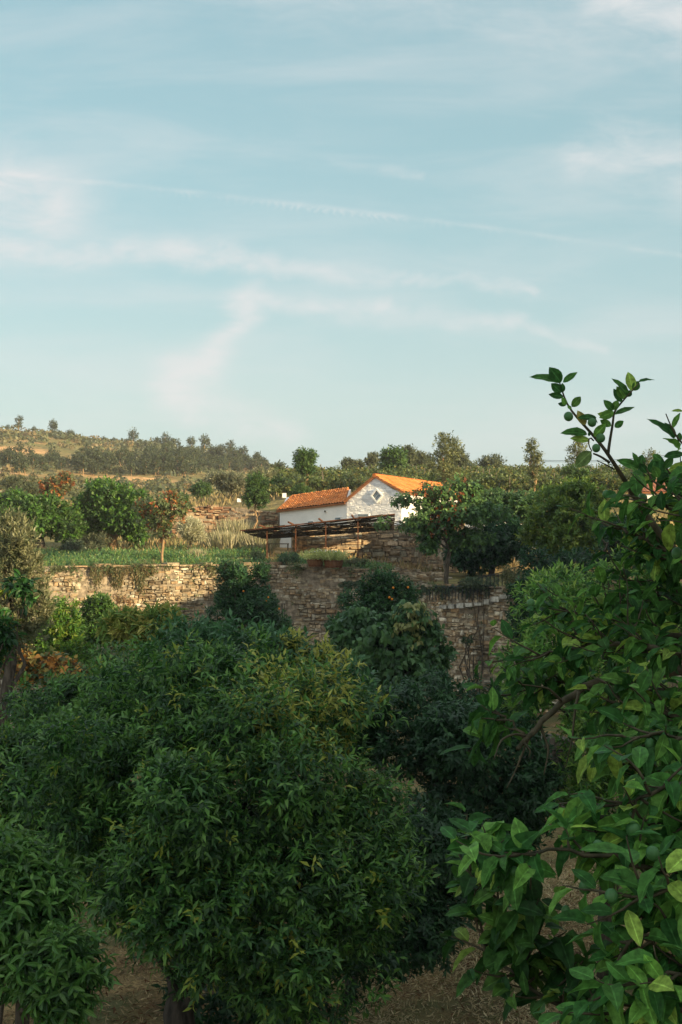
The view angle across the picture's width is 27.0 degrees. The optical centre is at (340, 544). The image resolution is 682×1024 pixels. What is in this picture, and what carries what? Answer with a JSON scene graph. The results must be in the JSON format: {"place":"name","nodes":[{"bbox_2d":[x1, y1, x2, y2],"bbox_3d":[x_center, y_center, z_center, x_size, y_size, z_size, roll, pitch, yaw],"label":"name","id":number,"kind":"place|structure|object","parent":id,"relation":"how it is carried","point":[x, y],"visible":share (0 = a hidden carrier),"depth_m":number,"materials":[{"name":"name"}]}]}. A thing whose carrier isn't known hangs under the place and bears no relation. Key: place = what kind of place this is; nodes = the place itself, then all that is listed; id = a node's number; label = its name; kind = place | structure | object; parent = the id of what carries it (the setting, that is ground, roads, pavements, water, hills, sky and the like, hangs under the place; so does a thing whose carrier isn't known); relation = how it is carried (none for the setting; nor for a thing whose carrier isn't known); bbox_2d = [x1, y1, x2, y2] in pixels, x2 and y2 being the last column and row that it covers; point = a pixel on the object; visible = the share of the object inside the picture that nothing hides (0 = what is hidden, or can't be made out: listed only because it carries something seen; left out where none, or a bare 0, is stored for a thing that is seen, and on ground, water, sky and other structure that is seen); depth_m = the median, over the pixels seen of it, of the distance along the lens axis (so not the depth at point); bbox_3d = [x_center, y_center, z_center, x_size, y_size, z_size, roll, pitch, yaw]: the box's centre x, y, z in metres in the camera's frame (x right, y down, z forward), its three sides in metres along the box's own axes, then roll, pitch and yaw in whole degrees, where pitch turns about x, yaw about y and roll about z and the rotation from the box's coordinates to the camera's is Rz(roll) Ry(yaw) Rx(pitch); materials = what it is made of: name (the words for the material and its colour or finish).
{"place":"outdoors","nodes":[
{"label":"outdoors","id":0,"kind":"place"},
{"bbox_2d":[2,701,675,1023],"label":"ground","id":1,"kind":"structure","parent":0,"point":[551,723],"depth_m":19.14,"materials":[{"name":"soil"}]},
{"bbox_2d":[0,568,43,723],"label":"citrus bush","id":2,"kind":"object","parent":1,"relation":"on","point":[21,588],"visible":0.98,"depth_m":19.92,"materials":[{"name":"green plant"}]},
{"bbox_2d":[0,505,61,734],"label":"olive tree","id":3,"kind":"object","parent":1,"relation":"on","point":[17,546],"visible":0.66,"depth_m":30.86,"materials":[{"name":"green plant"}]},
{"bbox_2d":[0,676,82,723],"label":"citrus bush","id":4,"kind":"object","parent":1,"relation":"on","point":[9,698],"visible":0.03,"depth_m":29.95,"materials":[{"name":"green plant"}]},
{"bbox_2d":[0,643,102,703],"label":"autumn vine","id":5,"kind":"object","parent":1,"relation":"on","point":[55,660],"visible":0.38,"depth_m":39.74,"materials":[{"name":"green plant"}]},
{"bbox_2d":[0,817,121,1023],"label":"citrus bush","id":6,"kind":"object","parent":1,"relation":"on","point":[52,971],"visible":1,"depth_m":9.10,"materials":[{"name":"green plant"}]},
{"bbox_2d":[25,591,104,668],"bbox_3d":[-8.600,3.982,44.099,2.662,5.121,1.787,0,0,-17],"label":"citrus bush","id":7,"kind":"object","parent":1,"relation":"on","point":[65,634],"visible":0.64,"depth_m":43.75,"materials":[{"name":"green plant"}]},
{"bbox_2d":[69,590,119,655],"bbox_3d":[-8.057,4.160,46.987,1.965,5.290,1.588,0,0,-21],"label":"citrus bush","id":8,"kind":"object","parent":1,"relation":"on","point":[96,605],"visible":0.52,"depth_m":46.74,"materials":[{"name":"green plant"}]},
{"bbox_2d":[110,592,137,658],"bbox_3d":[-8.380,4.449,55.025,1.033,5.322,0.958,0,0,-33],"label":"autumn vine","id":9,"kind":"object","parent":1,"relation":"on","point":[119,600],"visible":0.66,"depth_m":54.95,"materials":[{"name":"orange plant"}]},
{"bbox_2d":[0,636,250,1023],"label":"orange tree","id":10,"kind":"object","parent":1,"relation":"on","point":[10,737],"visible":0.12,"depth_m":16.55,"materials":[{"name":"green plant"}]},
{"bbox_2d":[92,598,189,661],"bbox_3d":[-2.803,3.422,22.934,2.425,5.136,1.109,0,0,0],"label":"loquat tree","id":11,"kind":"object","parent":1,"relation":"on","point":[125,623],"visible":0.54,"depth_m":22.78,"materials":[{"name":"green plant"}]},
{"bbox_2d":[0,621,440,1023],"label":"orange tree","id":12,"kind":"object","parent":1,"relation":"on","point":[208,891],"visible":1,"depth_m":13.49,"materials":[{"name":"green plant"}]},
{"bbox_2d":[204,558,291,633],"bbox_3d":[-3.108,3.703,50.019,3.055,6.510,2.937,0,0,31],"label":"orange tree","id":13,"kind":"object","parent":1,"relation":"on","point":[240,596],"visible":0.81,"depth_m":49.63,"materials":[{"name":"green plant"}]},
{"bbox_2d":[147,608,404,815],"bbox_3d":[-0.914,3.447,20.458,4.478,5.119,2.498,0,0,31],"label":"orange tree","id":14,"kind":"object","parent":1,"relation":"on","point":[284,638],"visible":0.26,"depth_m":20.10,"materials":[{"name":"green plant"}]},
{"bbox_2d":[151,801,416,1023],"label":"orange tree","id":15,"kind":"object","parent":1,"relation":"on","point":[223,1012],"visible":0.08,"depth_m":15.72,"materials":[{"name":"green plant"}]},
{"bbox_2d":[0,562,681,712],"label":"retaining wall","id":16,"kind":"structure","parent":1,"relation":"on","point":[313,606],"depth_m":64.62,"materials":[{"name":"stone"}]},
{"bbox_2d":[50,565,68,575],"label":"creeper","id":17,"kind":"object","parent":16,"relation":"attached to","point":[59,568],"visible":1,"depth_m":62.10,"materials":[{"name":"green plant"}]},
{"bbox_2d":[88,565,154,594],"bbox_3d":[-9.803,1.617,63.764,3.203,1.378,0.484,0,0,-32],"label":"creeper","id":18,"kind":"object","parent":16,"relation":"attached to","point":[117,573],"visible":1,"depth_m":63.68,"materials":[{"name":"green plant"}]},
{"bbox_2d":[64,558,487,628],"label":"wall weeds","id":19,"kind":"object","parent":16,"relation":"on","point":[298,567],"depth_m":64.47,"materials":[{"name":"green plant"}]},
{"bbox_2d":[297,548,329,566],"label":"barrel planter","id":20,"kind":"object","parent":16,"relation":"on","point":[314,560],"visible":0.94,"depth_m":66.44,"materials":[{"name":"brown wood"}]},
{"bbox_2d":[319,549,354,567],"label":"barrel planter","id":21,"kind":"object","parent":16,"relation":"on","point":[334,559],"visible":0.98,"depth_m":66.25,"materials":[{"name":"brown wood"}]},
{"bbox_2d":[338,581,359,589],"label":"creeper","id":22,"kind":"object","parent":16,"relation":"attached to","point":[347,584],"visible":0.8,"depth_m":66.54,"materials":[{"name":"green plant"}]},
{"bbox_2d":[428,585,491,600],"bbox_3d":[5.168,2.150,62.605,0.174,0.775,3.720,0,0,-43],"label":"railing","id":23,"kind":"object","parent":16,"relation":"on","point":[458,592],"visible":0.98,"depth_m":62.66,"materials":[{"name":"metal"}]},
{"bbox_2d":[420,584,495,599],"bbox_3d":[5.055,2.135,63.041,0.472,0.809,4.624,0,0,-42],"label":"creeper","id":24,"kind":"object","parent":23,"relation":"attached to","point":[424,589],"visible":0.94,"depth_m":63.22,"materials":[{"name":"green plant"}]},
{"bbox_2d":[457,565,521,595],"bbox_3d":[6.421,1.586,61.748,3.092,1.417,0.164,0,0,31],"label":"railing","id":25,"kind":"object","parent":16,"relation":"on","point":[486,580],"visible":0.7,"depth_m":61.66,"materials":[{"name":"metal"}]},
{"bbox_2d":[324,567,421,646],"bbox_3d":[0.974,3.629,43.996,3.105,5.931,1.967,0,0,0],"label":"orange tree","id":26,"kind":"object","parent":1,"relation":"on","point":[376,597],"visible":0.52,"depth_m":43.72,"materials":[{"name":"green plant"}]},
{"bbox_2d":[325,599,459,812],"bbox_3d":[0.899,3.595,29.928,2.940,4.935,2.366,0,0,36],"label":"persimmon tree","id":27,"kind":"object","parent":1,"relation":"on","point":[405,638],"visible":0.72,"depth_m":29.59,"materials":[{"name":"green plant"}]},
{"bbox_2d":[343,664,567,1002],"bbox_3d":[1.412,3.810,18.387,2.805,4.426,5.162,0,0,33],"label":"orange tree","id":28,"kind":"object","parent":1,"relation":"on","point":[434,729],"visible":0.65,"depth_m":18.05,"materials":[{"name":"green plant"}]},
{"bbox_2d":[460,633,474,697],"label":"shrub","id":29,"kind":"object","parent":1,"relation":"on","point":[468,649],"visible":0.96,"depth_m":61.59,"materials":[{"name":"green plant"}]},
{"bbox_2d":[458,575,501,706],"bbox_3d":[6.083,4.288,61.988,2.046,5.987,1.900,0,0,0],"label":"shrub","id":30,"kind":"object","parent":1,"relation":"on","point":[475,583],"visible":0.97,"depth_m":61.73,"materials":[{"name":"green plant"}]},
{"bbox_2d":[340,862,627,1023],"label":"straw patch","id":31,"kind":"object","parent":1,"relation":"on","point":[522,1021],"visible":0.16,"depth_m":19.10,"materials":[{"name":"brown plant"}]},
{"bbox_2d":[498,565,523,710],"bbox_3d":[7.440,4.074,60.484,1.225,6.492,1.448,0,0,-33],"label":"shrub","id":32,"kind":"object","parent":1,"relation":"on","point":[509,574],"visible":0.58,"depth_m":60.46,"materials":[{"name":"green plant"}]},
{"bbox_2d":[503,571,544,724],"bbox_3d":[5.946,3.768,45.972,1.475,5.834,1.509,0,0,0],"label":"citrus bush","id":33,"kind":"object","parent":1,"relation":"on","point":[509,616],"visible":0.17,"depth_m":45.83,"materials":[{"name":"green plant"}]},
{"bbox_2d":[525,734,576,807],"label":"stone pillar","id":34,"kind":"structure","parent":1,"relation":"on","point":[551,740],"depth_m":31.50,"materials":[{"name":"grey stone"}]},
{"bbox_2d":[439,367,681,1023],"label":"lemon tree","id":35,"kind":"object","parent":1,"relation":"on","point":[650,973],"visible":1,"depth_m":3.93,"materials":[{"name":"green plant"}]},
{"bbox_2d":[491,540,681,979],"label":"mandarin tree","id":36,"kind":"object","parent":1,"relation":"on","point":[572,587],"visible":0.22,"depth_m":19.01,"materials":[{"name":"green plant"}]},
{"bbox_2d":[0,429,681,585],"bbox_3d":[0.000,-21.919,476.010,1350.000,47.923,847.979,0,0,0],"label":"hillside","id":37,"kind":"structure","parent":0,"point":[39,448],"depth_m":201.75,"materials":[{"name":"green plant"}]},
{"bbox_2d":[0,474,38,490],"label":"shrub","id":38,"kind":"object","parent":37,"relation":"on","point":[7,481],"visible":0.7,"depth_m":120.00,"materials":[{"name":"green plant"}]},
{"bbox_2d":[12,452,27,473],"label":"eucalyptus tree","id":39,"kind":"object","parent":37,"relation":"on","point":[16,465],"visible":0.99,"depth_m":209.81,"materials":[{"name":"green plant"}]},
{"bbox_2d":[7,481,40,495],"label":"shrub","id":40,"kind":"object","parent":37,"relation":"on","point":[28,488],"visible":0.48,"depth_m":104.38,"materials":[{"name":"green plant"}]},
{"bbox_2d":[28,451,38,471],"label":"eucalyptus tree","id":41,"kind":"object","parent":37,"relation":"on","point":[34,456],"visible":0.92,"depth_m":237.02,"materials":[{"name":"green plant"}]},
{"bbox_2d":[0,486,89,548],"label":"carob tree","id":42,"kind":"object","parent":37,"relation":"on","point":[61,523],"visible":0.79,"depth_m":71.32,"materials":[{"name":"green plant"}]},
{"bbox_2d":[36,470,76,498],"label":"autumn tree","id":43,"kind":"object","parent":37,"relation":"on","point":[64,480],"visible":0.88,"depth_m":87.57,"materials":[{"name":"orange plant"}]},
{"bbox_2d":[57,537,85,554],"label":"shrub","id":44,"kind":"object","parent":37,"relation":"on","point":[73,544],"visible":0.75,"depth_m":69.69,"materials":[{"name":"green plant"}]},
{"bbox_2d":[76,451,92,474],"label":"eucalyptus tree","id":45,"kind":"object","parent":37,"relation":"on","point":[83,463],"visible":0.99,"depth_m":242.79,"materials":[{"name":"green plant"}]},
{"bbox_2d":[79,531,113,550],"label":"shrub","id":46,"kind":"object","parent":37,"relation":"on","point":[93,541],"visible":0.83,"depth_m":71.95,"materials":[{"name":"green plant"}]},
{"bbox_2d":[103,451,118,472],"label":"eucalyptus tree","id":47,"kind":"object","parent":37,"relation":"on","point":[109,457],"visible":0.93,"depth_m":252.15,"materials":[{"name":"green plant"}]},
{"bbox_2d":[68,475,156,549],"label":"carob tree","id":48,"kind":"object","parent":37,"relation":"on","point":[107,507],"visible":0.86,"depth_m":73.19,"materials":[{"name":"green plant"}]},
{"bbox_2d":[112,446,126,465],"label":"eucalyptus tree","id":49,"kind":"object","parent":37,"relation":"on","point":[118,456],"visible":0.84,"depth_m":261.97,"materials":[{"name":"green plant"}]},
{"bbox_2d":[0,425,290,501],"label":"hillside scrub","id":50,"kind":"object","parent":37,"relation":"on","point":[157,484],"visible":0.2,"depth_m":312.82,"materials":[{"name":"green plant"}]},
{"bbox_2d":[130,488,195,562],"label":"autumn tree","id":51,"kind":"object","parent":37,"relation":"on","point":[161,505],"visible":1,"depth_m":65.54,"materials":[{"name":"green plant"}]},
{"bbox_2d":[176,453,188,475],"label":"eucalyptus tree","id":52,"kind":"object","parent":37,"relation":"on","point":[182,461],"visible":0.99,"depth_m":256.04,"materials":[{"name":"green plant"}]},
{"bbox_2d":[173,515,208,548],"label":"grass tuft","id":53,"kind":"object","parent":37,"relation":"on","point":[191,529],"visible":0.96,"depth_m":74.65,"materials":[{"name":"plant"}]},
{"bbox_2d":[188,461,202,474],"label":"eucalyptus tree","id":54,"kind":"object","parent":37,"relation":"on","point":[195,467],"visible":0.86,"depth_m":261.92,"materials":[{"name":"green plant"}]},
{"bbox_2d":[187,479,213,502],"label":"shrub","id":55,"kind":"object","parent":37,"relation":"on","point":[201,488],"visible":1,"depth_m":99.77,"materials":[{"name":"green plant"}]},
{"bbox_2d":[32,541,394,570],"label":"ground cover","id":56,"kind":"object","parent":37,"relation":"on","point":[124,557],"visible":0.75,"depth_m":68.32,"materials":[{"name":"green plant"}]},
{"bbox_2d":[212,457,227,469],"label":"eucalyptus tree","id":57,"kind":"object","parent":37,"relation":"on","point":[219,466],"visible":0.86,"depth_m":293.70,"materials":[{"name":"green plant"}]},
{"bbox_2d":[202,530,242,549],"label":"grass tuft","id":58,"kind":"object","parent":37,"relation":"on","point":[223,539],"visible":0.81,"depth_m":76.51,"materials":[{"name":"beige plant"}]},
{"bbox_2d":[170,505,279,537],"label":"field wall","id":59,"kind":"structure","parent":37,"relation":"on","point":[207,515],"depth_m":83.70,"materials":[{"name":"stone"}]},
{"bbox_2d":[204,469,246,498],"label":"shrub","id":60,"kind":"object","parent":37,"relation":"on","point":[232,482],"visible":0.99,"depth_m":103.42,"materials":[{"name":"green plant"}]},
{"bbox_2d":[207,518,260,538],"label":"grass tuft","id":61,"kind":"object","parent":37,"relation":"on","point":[233,527],"visible":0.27,"depth_m":81.44,"materials":[{"name":"beige plant"}]},
{"bbox_2d":[239,471,272,528],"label":"sapling","id":62,"kind":"object","parent":37,"relation":"on","point":[255,491],"visible":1,"depth_m":78.71,"materials":[{"name":"green plant"}]},
{"bbox_2d":[236,533,275,549],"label":"grass tuft","id":63,"kind":"object","parent":37,"relation":"on","point":[251,541],"visible":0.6,"depth_m":76.42,"materials":[{"name":"beige plant"}]},
{"bbox_2d":[247,548,267,560],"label":"shrub","id":64,"kind":"object","parent":37,"relation":"on","point":[258,554],"visible":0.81,"depth_m":69.27,"materials":[{"name":"green plant"}]},
{"bbox_2d":[243,466,277,487],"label":"shrub","id":65,"kind":"object","parent":37,"relation":"on","point":[268,473],"visible":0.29,"depth_m":105.61,"materials":[{"name":"green plant"}]},
{"bbox_2d":[277,551,300,565],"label":"shrub","id":66,"kind":"object","parent":37,"relation":"on","point":[289,558],"visible":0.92,"depth_m":68.37,"materials":[{"name":"green plant"}]},
{"bbox_2d":[288,482,313,495],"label":"shrub","id":67,"kind":"object","parent":37,"relation":"on","point":[298,489],"visible":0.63,"depth_m":92.67,"materials":[{"name":"green plant"}]},
{"bbox_2d":[291,446,319,481],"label":"sapling","id":68,"kind":"object","parent":37,"relation":"on","point":[304,459],"visible":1,"depth_m":97.68,"materials":[{"name":"green plant"}]},
{"bbox_2d":[240,514,394,559],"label":"reed canopy","id":69,"kind":"object","parent":37,"relation":"on","point":[267,533],"visible":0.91,"depth_m":72.25,"materials":[{"name":"wood"}]},
{"bbox_2d":[339,456,355,468],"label":"eucalyptus tree","id":70,"kind":"object","parent":37,"relation":"on","point":[348,462],"visible":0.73,"depth_m":169.68,"materials":[{"name":"green plant"}]},
{"bbox_2d":[36,488,666,572],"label":"dry grass","id":71,"kind":"structure","parent":37,"relation":"on","point":[221,498],"depth_m":78.93,"materials":[{"name":"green plant"}]},
{"bbox_2d":[343,556,368,568],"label":"shrub","id":72,"kind":"object","parent":37,"relation":"on","point":[354,561],"visible":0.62,"depth_m":67.77,"materials":[{"name":"green plant"}]},
{"bbox_2d":[276,473,456,547],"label":"farmhouse","id":73,"kind":"object","parent":37,"relation":"on","point":[372,495],"visible":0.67,"depth_m":79.03,"materials":[{"name":"paint"}]},
{"bbox_2d":[363,451,379,466],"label":"eucalyptus tree","id":74,"kind":"object","parent":37,"relation":"on","point":[373,459],"visible":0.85,"depth_m":164.54,"materials":[{"name":"green plant"}]},
{"bbox_2d":[291,525,463,572],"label":"stone wall","id":75,"kind":"structure","parent":37,"relation":"on","point":[394,545],"depth_m":76.19,"materials":[{"name":"beige stone"}]},
{"bbox_2d":[376,444,408,472],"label":"oak tree","id":76,"kind":"object","parent":37,"relation":"on","point":[390,458],"visible":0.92,"depth_m":117.49,"materials":[{"name":"green plant"}]},
{"bbox_2d":[356,559,451,581],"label":"loose stones","id":77,"kind":"object","parent":37,"relation":"on","point":[431,575],"visible":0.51,"depth_m":68.95,"materials":[{"name":"grey stone"}]},
{"bbox_2d":[400,443,419,468],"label":"eucalyptus tree","id":78,"kind":"object","parent":37,"relation":"on","point":[412,455],"visible":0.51,"depth_m":149.50,"materials":[{"name":"green plant"}]},
{"bbox_2d":[414,450,427,469],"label":"eucalyptus tree","id":79,"kind":"object","parent":37,"relation":"on","point":[422,461],"visible":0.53,"depth_m":151.42,"materials":[{"name":"green plant"}]},
{"bbox_2d":[371,472,514,583],"bbox_3d":[4.682,-0.470,64.490,6.641,5.584,3.424,0,0,0],"label":"autumn tree","id":80,"kind":"object","parent":37,"relation":"on","point":[434,514],"visible":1,"depth_m":64.06,"materials":[{"name":"green plant"}]},
{"bbox_2d":[425,430,466,485],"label":"poplar tree","id":81,"kind":"object","parent":37,"relation":"on","point":[443,465],"visible":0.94,"depth_m":91.79,"materials":[{"name":"green plant"}]},
{"bbox_2d":[267,469,631,492],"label":"vine row","id":82,"kind":"object","parent":37,"relation":"on","point":[522,479],"visible":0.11,"depth_m":99.47,"materials":[{"name":"green plant"}]},
{"bbox_2d":[272,465,626,477],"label":"vine row","id":83,"kind":"object","parent":37,"relation":"on","point":[414,470],"visible":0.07,"depth_m":110.97,"materials":[{"name":"green plant"}]},
{"bbox_2d":[270,463,632,474],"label":"vine row","id":84,"kind":"object","parent":37,"relation":"on","point":[468,467],"visible":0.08,"depth_m":120.02,"materials":[{"name":"green plant"}]},
{"bbox_2d":[272,465,631,476],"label":"vine row","id":85,"kind":"object","parent":37,"relation":"on","point":[480,469],"visible":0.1,"depth_m":115.48,"materials":[{"name":"green plant"}]},
{"bbox_2d":[280,469,630,487],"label":"vine row","id":86,"kind":"object","parent":37,"relation":"on","point":[474,473],"visible":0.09,"depth_m":102.97,"materials":[{"name":"green plant"}]},
{"bbox_2d":[446,443,469,466],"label":"eucalyptus tree","id":87,"kind":"object","parent":37,"relation":"on","point":[464,460],"visible":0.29,"depth_m":139.35,"materials":[{"name":"green plant"}]},
{"bbox_2d":[274,462,647,472],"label":"vine row","id":88,"kind":"object","parent":37,"relation":"on","point":[418,466],"visible":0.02,"depth_m":125.00,"materials":[{"name":"green plant"}]},
{"bbox_2d":[266,469,657,496],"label":"vine row","id":89,"kind":"object","parent":37,"relation":"on","point":[317,483],"visible":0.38,"depth_m":95.95,"materials":[{"name":"green plant"}]},
{"bbox_2d":[277,466,656,485],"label":"vine row","id":90,"kind":"object","parent":37,"relation":"on","point":[503,470],"visible":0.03,"depth_m":106.97,"materials":[{"name":"green plant"}]},
{"bbox_2d":[278,462,674,472],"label":"vine row","id":91,"kind":"object","parent":37,"relation":"on","point":[371,467],"visible":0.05,"depth_m":130.00,"materials":[{"name":"green plant"}]},
{"bbox_2d":[442,513,535,576],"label":"laurel bush","id":92,"kind":"object","parent":37,"relation":"on","point":[504,550],"visible":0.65,"depth_m":69.19,"materials":[{"name":"green plant"}]},
{"bbox_2d":[477,453,506,469],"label":"eucalyptus tree","id":93,"kind":"object","parent":37,"relation":"on","point":[487,460],"visible":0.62,"depth_m":144.56,"materials":[{"name":"green plant"}]},
{"bbox_2d":[475,487,544,565],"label":"fig tree","id":94,"kind":"object","parent":37,"relation":"on","point":[518,500],"visible":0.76,"depth_m":73.39,"materials":[{"name":"green plant"}]},
{"bbox_2d":[521,437,545,490],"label":"poplar tree","id":95,"kind":"object","parent":37,"relation":"on","point":[534,456],"visible":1,"depth_m":95.83,"materials":[{"name":"green plant"}]},
{"bbox_2d":[514,476,622,564],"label":"citrus tree","id":96,"kind":"object","parent":37,"relation":"on","point":[551,517],"visible":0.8,"depth_m":65.19,"materials":[{"name":"green plant"}]},
{"bbox_2d":[560,435,589,475],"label":"poplar tree","id":97,"kind":"object","parent":37,"relation":"on","point":[580,447],"visible":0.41,"depth_m":95.81,"materials":[{"name":"green plant"}]},
{"bbox_2d":[558,463,592,481],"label":"sapling","id":98,"kind":"object","parent":37,"relation":"on","point":[574,471],"visible":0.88,"depth_m":89.83,"materials":[{"name":"green plant"}]},
{"bbox_2d":[516,514,660,594],"bbox_3d":[10.528,0.315,58.091,6.743,3.604,3.756,0,0,10],"label":"citrus tree","id":99,"kind":"object","parent":37,"relation":"on","point":[540,560],"visible":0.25,"depth_m":57.54,"materials":[{"name":"green plant"}]},
{"bbox_2d":[628,479,666,497],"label":"cottage","id":100,"kind":"structure","parent":37,"relation":"on","point":[647,492],"depth_m":92.00,"materials":[{"name":"tile"}]},
{"bbox_2d":[637,447,660,477],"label":"poplar tree","id":101,"kind":"object","parent":37,"relation":"on","point":[648,460],"visible":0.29,"depth_m":97.82,"materials":[{"name":"green plant"}]},
{"bbox_2d":[0,0,681,469],"label":"sky","id":102,"kind":"structure","parent":0,"point":[339,229],"materials":[{"name":"blue"}]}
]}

